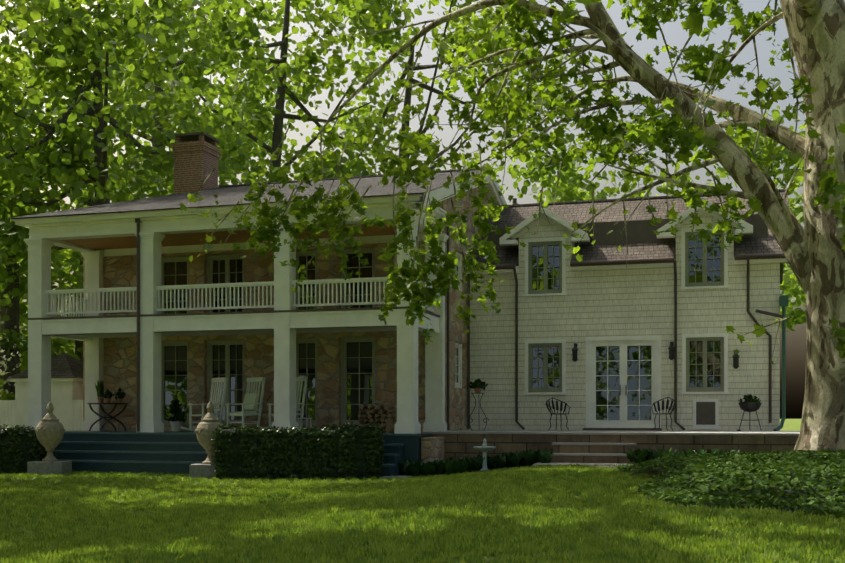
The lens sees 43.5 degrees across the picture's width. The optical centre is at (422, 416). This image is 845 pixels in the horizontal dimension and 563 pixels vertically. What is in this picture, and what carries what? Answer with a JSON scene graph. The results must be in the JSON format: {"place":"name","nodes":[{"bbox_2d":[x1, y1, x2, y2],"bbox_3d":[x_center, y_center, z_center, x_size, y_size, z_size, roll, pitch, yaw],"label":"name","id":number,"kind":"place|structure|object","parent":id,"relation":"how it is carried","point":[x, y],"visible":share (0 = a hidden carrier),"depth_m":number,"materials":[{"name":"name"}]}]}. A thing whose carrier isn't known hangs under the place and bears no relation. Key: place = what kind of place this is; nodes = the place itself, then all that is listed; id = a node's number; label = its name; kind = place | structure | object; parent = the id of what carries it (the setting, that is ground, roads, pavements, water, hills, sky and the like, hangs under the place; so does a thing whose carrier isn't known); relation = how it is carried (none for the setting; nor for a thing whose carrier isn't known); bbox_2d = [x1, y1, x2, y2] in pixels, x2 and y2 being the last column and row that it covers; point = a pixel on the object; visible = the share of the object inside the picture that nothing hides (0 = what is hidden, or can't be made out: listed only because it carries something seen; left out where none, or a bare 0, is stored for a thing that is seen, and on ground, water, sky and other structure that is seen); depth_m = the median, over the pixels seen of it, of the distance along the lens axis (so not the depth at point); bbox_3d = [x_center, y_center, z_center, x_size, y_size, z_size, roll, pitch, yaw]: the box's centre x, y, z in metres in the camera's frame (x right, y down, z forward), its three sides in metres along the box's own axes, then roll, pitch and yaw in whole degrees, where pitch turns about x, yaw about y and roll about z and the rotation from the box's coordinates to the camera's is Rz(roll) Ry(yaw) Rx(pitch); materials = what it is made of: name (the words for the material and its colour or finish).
{"place":"outdoors","nodes":[
{"label":"outdoors","id":0,"kind":"place"},
{"bbox_2d":[95,379,103,397],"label":"spiky plant leaves","id":1,"kind":"object","parent":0,"point":[100,387],"visible":0.96,"depth_m":31.75,"materials":[{"name":"green plant"}]},
{"bbox_2d":[87,403,127,430],"bbox_3d":[-9.404,0.014,31.665,1.194,0.843,1.194,0,0,16],"label":"porch table","id":2,"kind":"object","parent":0,"point":[110,417],"visible":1,"depth_m":31.40,"materials":[{"name":"black metal"}]},
{"bbox_2d":[104,398,110,402],"bbox_3d":[-9.385,-0.477,31.555,0.216,0.140,0.216,0,0,16],"label":"flower pot","id":3,"kind":"object","parent":2,"relation":"on","point":[106,400],"visible":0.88,"depth_m":31.48,"materials":[{"name":"ceramic"}]},
{"bbox_2d":[101,390,114,398],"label":"fern leaves","id":4,"kind":"object","parent":3,"relation":"in","point":[108,394],"visible":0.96,"depth_m":31.46,"materials":[{"name":"green plant"}]},
{"bbox_2d":[60,223,420,249],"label":"porch ceiling","id":5,"kind":"structure","parent":0,"point":[238,236],"depth_m":30.44,"materials":[{"name":"brown wood"}]},
{"bbox_2d":[0,419,844,562],"bbox_3d":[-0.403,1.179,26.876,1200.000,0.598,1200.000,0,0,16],"label":"lawn ground","id":6,"kind":"structure","parent":0,"point":[792,425],"depth_m":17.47,"materials":[{"name":"green plant"}]},
{"bbox_2d":[0,391,14,399],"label":"shrub","id":7,"kind":"object","parent":6,"relation":"on","point":[10,396],"visible":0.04,"depth_m":44.71,"materials":[{"name":"green plant"}]},
{"bbox_2d":[0,424,56,473],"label":"boxwood hedge","id":8,"kind":"object","parent":6,"relation":"on","point":[3,428],"depth_m":27.26,"materials":[{"name":"green plant"}]},
{"bbox_2d":[0,329,60,399],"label":"flowering shrub","id":9,"kind":"object","parent":6,"relation":"on","point":[12,338],"depth_m":45.65,"materials":[{"name":"green plant"}]},
{"bbox_2d":[0,295,26,396],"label":"flowering shrub blossoms","id":10,"kind":"object","parent":9,"relation":"attached to","point":[3,362],"visible":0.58,"depth_m":44.22,"materials":[{"name":"plant"}]},
{"bbox_2d":[0,198,82,371],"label":"tree","id":11,"kind":"object","parent":6,"relation":"on","point":[68,269],"depth_m":49.02,"materials":[{"name":"green plant"}]},
{"bbox_2d":[0,400,82,430],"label":"white board fence","id":12,"kind":"object","parent":6,"relation":"on","point":[7,412],"visible":0.23,"depth_m":40.17,"materials":[{"name":"paint"}]},
{"bbox_2d":[10,378,82,430],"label":"well house walls","id":13,"kind":"structure","parent":6,"relation":"on","point":[66,388],"depth_m":39.66,"materials":[{"name":"white paint"}]},
{"bbox_2d":[7,353,82,378],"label":"roof","id":14,"kind":"structure","parent":13,"relation":"on","point":[64,365],"depth_m":40.12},
{"bbox_2d":[27,461,71,474],"bbox_3d":[-9.570,1.328,27.212,0.860,0.360,0.860,0,0,-2],"label":"urn pedestal","id":15,"kind":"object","parent":6,"relation":"on","point":[49,468],"depth_m":26.79,"materials":[{"name":"grey stone"}]},
{"bbox_2d":[35,402,64,461],"bbox_3d":[-9.570,0.378,27.212,0.770,1.540,0.739,0,0,16],"label":"garden urn","id":16,"kind":"object","parent":15,"relation":"on","point":[49,430],"visible":1,"depth_m":27.03,"materials":[{"name":"stone"}]},
{"bbox_2d":[0,0,145,283],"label":"tree","id":17,"kind":"object","parent":6,"relation":"on","point":[80,146],"depth_m":40.38,"materials":[{"name":"green plant"}]},
{"bbox_2d":[0,138,174,371],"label":"tree","id":18,"kind":"object","parent":6,"relation":"on","point":[17,292],"depth_m":47.96,"materials":[{"name":"green plant"}]},
{"bbox_2d":[0,0,241,395],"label":"tree","id":19,"kind":"object","parent":6,"relation":"on","point":[199,44],"depth_m":45.99,"materials":[{"name":"green plant"}]},
{"bbox_2d":[0,0,263,341],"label":"tree","id":20,"kind":"object","parent":6,"relation":"on","point":[142,122],"depth_m":37.46,"materials":[{"name":"green plant"}]},
{"bbox_2d":[0,0,338,208],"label":"tree","id":21,"kind":"object","parent":6,"relation":"on","point":[261,127],"depth_m":55.22,"materials":[{"name":"green plant"}]},
{"bbox_2d":[189,463,215,478],"bbox_3d":[-5.138,1.328,25.665,0.860,0.360,0.860,0,0,-2],"label":"urn pedestal","id":22,"kind":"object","parent":6,"relation":"on","point":[201,470],"depth_m":25.23,"materials":[{"name":"grey stone"}]},
{"bbox_2d":[195,401,222,463],"bbox_3d":[-5.138,0.378,25.665,0.770,1.540,0.739,0,0,16],"label":"garden urn","id":23,"kind":"object","parent":22,"relation":"on","point":[207,426],"visible":0.83,"depth_m":25.46,"materials":[{"name":"stone"}]},
{"bbox_2d":[109,27,333,193],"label":"tree","id":24,"kind":"object","parent":6,"relation":"on","point":[206,81],"depth_m":85.94,"materials":[{"name":"green plant"}]},
{"bbox_2d":[55,431,431,475],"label":"stairs","id":25,"kind":"structure","parent":6,"relation":"on","point":[410,449],"depth_m":28.01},
{"bbox_2d":[53,432,420,466],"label":"stair treads","id":26,"kind":"object","parent":25,"relation":"on","point":[149,452],"visible":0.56,"depth_m":28.02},
{"bbox_2d":[122,0,419,182],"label":"tree","id":27,"kind":"object","parent":6,"relation":"on","point":[249,30],"depth_m":57.82,"materials":[{"name":"green plant"}]},
{"bbox_2d":[83,173,490,462],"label":"stone house walls","id":28,"kind":"structure","parent":6,"relation":"on","point":[120,362],"depth_m":31.09,"materials":[{"name":"brown stone"}]},
{"bbox_2d":[8,170,506,218],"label":"house roof","id":29,"kind":"structure","parent":28,"relation":"on","point":[229,195],"depth_m":30.77,"materials":[{"name":"grey metal"}]},
{"bbox_2d":[171,135,220,193],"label":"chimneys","id":30,"kind":"object","parent":29,"relation":"on","point":[195,162],"visible":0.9,"depth_m":36.18,"materials":[{"name":"brick"}]},
{"bbox_2d":[161,247,374,425],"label":"sage door frames","id":31,"kind":"structure","parent":28,"relation":"attached to","point":[228,343],"depth_m":31.48,"materials":[{"name":"green wood"}]},
{"bbox_2d":[211,421,384,478],"bbox_3d":[-2.974,0.845,25.546,4.152,1.474,1.537,0,0,-2],"label":"boxwood hedge","id":32,"kind":"object","parent":6,"relation":"on","point":[288,456],"depth_m":25.00,"materials":[{"name":"green plant"}]},
{"bbox_2d":[28,132,767,430],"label":"dark trim","id":33,"kind":"structure","parent":6,"relation":"on","point":[639,231],"depth_m":31.23,"materials":[{"name":"grey"}]},
{"bbox_2d":[12,173,787,433],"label":"trim","id":34,"kind":"structure","parent":6,"relation":"on","point":[47,233],"depth_m":29.30,"materials":[{"name":"white wood"}]},
{"bbox_2d":[170,421,181,430],"bbox_3d":[-7.256,0.278,31.188,0.367,0.300,0.367,0,0,16],"label":"plant pot","id":35,"kind":"object","parent":34,"relation":"on","point":[176,426],"visible":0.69,"depth_m":31.07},
{"bbox_2d":[163,395,188,422],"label":"potted shrub leaves","id":36,"kind":"object","parent":35,"relation":"in","point":[175,411],"visible":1,"depth_m":31.07,"materials":[{"name":"green plant"}]},
{"bbox_2d":[180,377,227,430],"bbox_3d":[-6.150,-0.346,29.976,1.191,1.536,0.790,0,0,-42],"label":"rocking chair","id":37,"kind":"object","parent":34,"relation":"on","point":[217,381],"visible":0.58,"depth_m":30.03,"materials":[{"name":"paint"}]},
{"bbox_2d":[225,377,267,427],"bbox_3d":[-5.018,-0.346,29.643,0.790,1.536,1.191,0,0,42],"label":"rocking chair","id":38,"kind":"object","parent":34,"relation":"on","point":[251,380],"visible":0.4,"depth_m":29.72,"materials":[{"name":"paint"}]},
{"bbox_2d":[230,393,258,414],"bbox_3d":[-4.987,-0.351,29.677,0.560,0.603,0.611,0,0,42],"label":"chair cushion","id":39,"kind":"object","parent":38,"relation":"on","point":[251,398],"visible":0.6,"depth_m":29.71,"materials":[{"name":"beige fabric"}]},
{"bbox_2d":[260,376,309,429],"bbox_3d":[-3.799,-0.346,29.284,1.191,1.536,0.790,0,0,-45],"label":"rocking chair","id":40,"kind":"object","parent":34,"relation":"on","point":[301,379],"visible":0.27,"depth_m":29.33,"materials":[{"name":"paint"}]},
{"bbox_2d":[297,418,311,427],"bbox_3d":[-3.264,0.228,29.282,0.320,0.400,0.320,0,0,16],"label":"side table","id":41,"kind":"object","parent":34,"relation":"on","point":[306,421],"visible":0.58,"depth_m":29.16,"materials":[{"name":"white wood"}]},
{"bbox_2d":[357,404,395,431],"bbox_3d":[-1.278,0.040,29.593,0.993,0.805,0.540,0,0,16],"label":"firewood stack","id":42,"kind":"object","parent":34,"relation":"on","point":[373,415],"visible":0.83,"depth_m":29.45,"materials":[{"name":"brown wood"}]},
{"bbox_2d":[165,234,720,419],"bbox_3d":[0.316,-2.497,31.098,16.567,5.530,1.653,0,0,2],"label":"window glass","id":43,"kind":"object","parent":34,"relation":"attached to","point":[601,381],"depth_m":30.98,"materials":[{"name":"glass"}]},
{"bbox_2d":[135,218,785,431],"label":"gutters and downspouts","id":44,"kind":"object","parent":34,"relation":"on","point":[748,257],"visible":0.88,"depth_m":30.16,"materials":[{"name":"metal"}]},
{"bbox_2d":[219,168,788,283],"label":"shake roofs","id":45,"kind":"structure","parent":34,"relation":"on","point":[568,211],"depth_m":32.94,"materials":[{"name":"brown wood"}]},
{"bbox_2d":[468,207,779,430],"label":"shingle walls","id":46,"kind":"structure","parent":34,"relation":"on","point":[620,302],"depth_m":30.96,"materials":[{"name":"white wood"}]},
{"bbox_2d":[572,342,739,394],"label":"iron lanterns","id":47,"kind":"object","parent":46,"relation":"attached to","point":[671,348],"visible":0.83,"depth_m":30.33,"materials":[{"name":"black metal"}]},
{"bbox_2d":[773,295,788,430],"bbox_3d":[9.968,-1.474,29.373,0.302,3.798,0.702,0,0,33],"label":"downspout","id":48,"kind":"object","parent":46,"relation":"attached to","point":[783,301],"visible":0.9,"depth_m":29.50,"materials":[{"name":"metal"}]},
{"bbox_2d":[528,231,723,392],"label":"windows","id":49,"kind":"structure","parent":34,"relation":"on","point":[545,290],"depth_m":30.47,"materials":[{"name":"grey wood"}]},
{"bbox_3d":[-9.036,-0.472,31.640,0.173,0.130,0.173,0,0,16],"label":"dark plant pot","id":50,"kind":"object","parent":34,"relation":"on","visible":0},
{"bbox_2d":[114,387,125,399],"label":"dark plant leaves","id":51,"kind":"object","parent":50,"relation":"in","point":[119,395],"visible":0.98,"depth_m":31.62,"materials":[{"name":"green plant"}]},
{"bbox_2d":[265,0,553,172],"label":"tree","id":52,"kind":"object","parent":6,"relation":"on","point":[457,24],"depth_m":60.36,"materials":[{"name":"green plant"}]},
{"bbox_2d":[398,465,535,475],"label":"terrace bed soil","id":53,"kind":"structure","parent":6,"relation":"on","point":[474,470],"depth_m":25.94,"materials":[{"name":"brown soil"}]},
{"bbox_2d":[474,438,495,470],"bbox_3d":[1.506,0.927,25.645,0.550,0.810,0.550,0,0,16],"label":"bird bath","id":54,"kind":"object","parent":53,"relation":"on","point":[484,448],"visible":0.88,"depth_m":25.59,"materials":[{"name":"grey stone"}]},
{"bbox_2d":[440,133,619,204],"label":"tree","id":55,"kind":"object","parent":6,"relation":"on","point":[567,184],"depth_m":66.61,"materials":[{"name":"green plant"}]},
{"bbox_2d":[398,447,741,475],"bbox_3d":[3.460,1.095,25.801,8.315,0.764,2.146,0,0,16],"label":"hedge","id":56,"kind":"object","parent":6,"relation":"on","point":[529,457],"visible":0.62,"depth_m":25.81,"materials":[{"name":"green plant"}]},
{"bbox_2d":[538,189,685,202],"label":"tree","id":57,"kind":"object","parent":6,"relation":"on","point":[579,191],"depth_m":78.55,"materials":[{"name":"green plant"}]},
{"bbox_2d":[431,434,798,472],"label":"terrace stone wall","id":58,"kind":"structure","parent":6,"relation":"on","point":[458,445],"depth_m":26.07,"materials":[{"name":"brown stone"}]},
{"bbox_2d":[379,430,799,478],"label":"terrace flagstones","id":59,"kind":"object","parent":58,"relation":"on","point":[662,432],"visible":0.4,"depth_m":26.46,"materials":[{"name":"grey stone"}]},
{"bbox_2d":[467,393,488,430],"bbox_3d":[1.560,-0.132,29.842,0.526,1.070,0.397,0,0,-20],"label":"iron plant stand","id":60,"kind":"object","parent":59,"relation":"on","point":[481,409],"visible":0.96,"depth_m":29.81,"materials":[{"name":"black metal"}]},
{"bbox_2d":[474,388,481,392],"bbox_3d":[1.560,-0.737,29.842,0.238,0.140,0.238,0,0,16],"label":"flower pot","id":61,"kind":"object","parent":60,"relation":"on","point":[477,390],"visible":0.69,"depth_m":29.76,"materials":[{"name":"ceramic"}]},
{"bbox_2d":[469,378,487,389],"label":"plant stand fern leaves","id":62,"kind":"object","parent":61,"relation":"on","point":[478,383],"visible":0.98,"depth_m":29.75,"materials":[{"name":"green plant"}]},
{"bbox_2d":[545,397,569,429],"bbox_3d":[3.921,-0.078,30.816,0.716,0.966,0.673,0,0,16],"label":"patio chair","id":63,"kind":"object","parent":59,"relation":"on","point":[557,408],"visible":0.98,"depth_m":30.63,"materials":[{"name":"black metal"}]},
{"bbox_2d":[651,397,675,430],"bbox_3d":[6.810,-0.078,29.947,0.708,0.966,0.642,0,0,-18],"label":"patio chair","id":64,"kind":"object","parent":59,"relation":"on","point":[667,404],"visible":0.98,"depth_m":29.79,"materials":[{"name":"black metal"}]},
{"bbox_2d":[737,402,761,430],"bbox_3d":[9.045,0.003,29.328,0.664,0.790,0.655,0,0,16],"label":"plant stand","id":65,"kind":"object","parent":59,"relation":"on","point":[749,407],"visible":1,"depth_m":29.11,"materials":[{"name":"black metal"}]},
{"bbox_2d":[738,394,760,401],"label":"planter plant leaves","id":66,"kind":"object","parent":65,"relation":"on","point":[748,398],"visible":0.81,"depth_m":29.23,"materials":[{"name":"green plant"}]},
{"bbox_2d":[588,145,800,314],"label":"tree","id":67,"kind":"object","parent":6,"relation":"on","point":[662,189],"visible":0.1,"depth_m":50.01,"materials":[{"name":"green plant"}]},
{"bbox_2d":[656,182,805,332],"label":"tree","id":68,"kind":"object","parent":6,"relation":"on","point":[798,315],"depth_m":72.27,"materials":[{"name":"green plant"}]},
{"bbox_2d":[629,464,844,518],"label":"bed soil","id":69,"kind":"structure","parent":6,"relation":"on","point":[751,489],"depth_m":13.98,"materials":[{"name":"brown soil"}]},
{"bbox_2d":[179,0,844,450],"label":"sycamore tree","id":70,"kind":"object","parent":69,"relation":"on","point":[813,250],"depth_m":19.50,"materials":[{"name":"green plant"}]},
{"bbox_2d":[617,449,844,517],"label":"pachysandra bed leaves","id":71,"kind":"object","parent":69,"relation":"on","point":[784,465],"visible":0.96,"depth_m":14.46,"materials":[{"name":"green plant"}]},
{"bbox_2d":[700,105,805,318],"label":"tree","id":72,"kind":"object","parent":6,"relation":"on","point":[795,299],"depth_m":61.24,"materials":[{"name":"green plant"}]},
{"bbox_2d":[0,0,844,418],"label":"sky","id":73,"kind":"structure","parent":0,"point":[674,35],"materials":[{"name":"white"}]}
]}

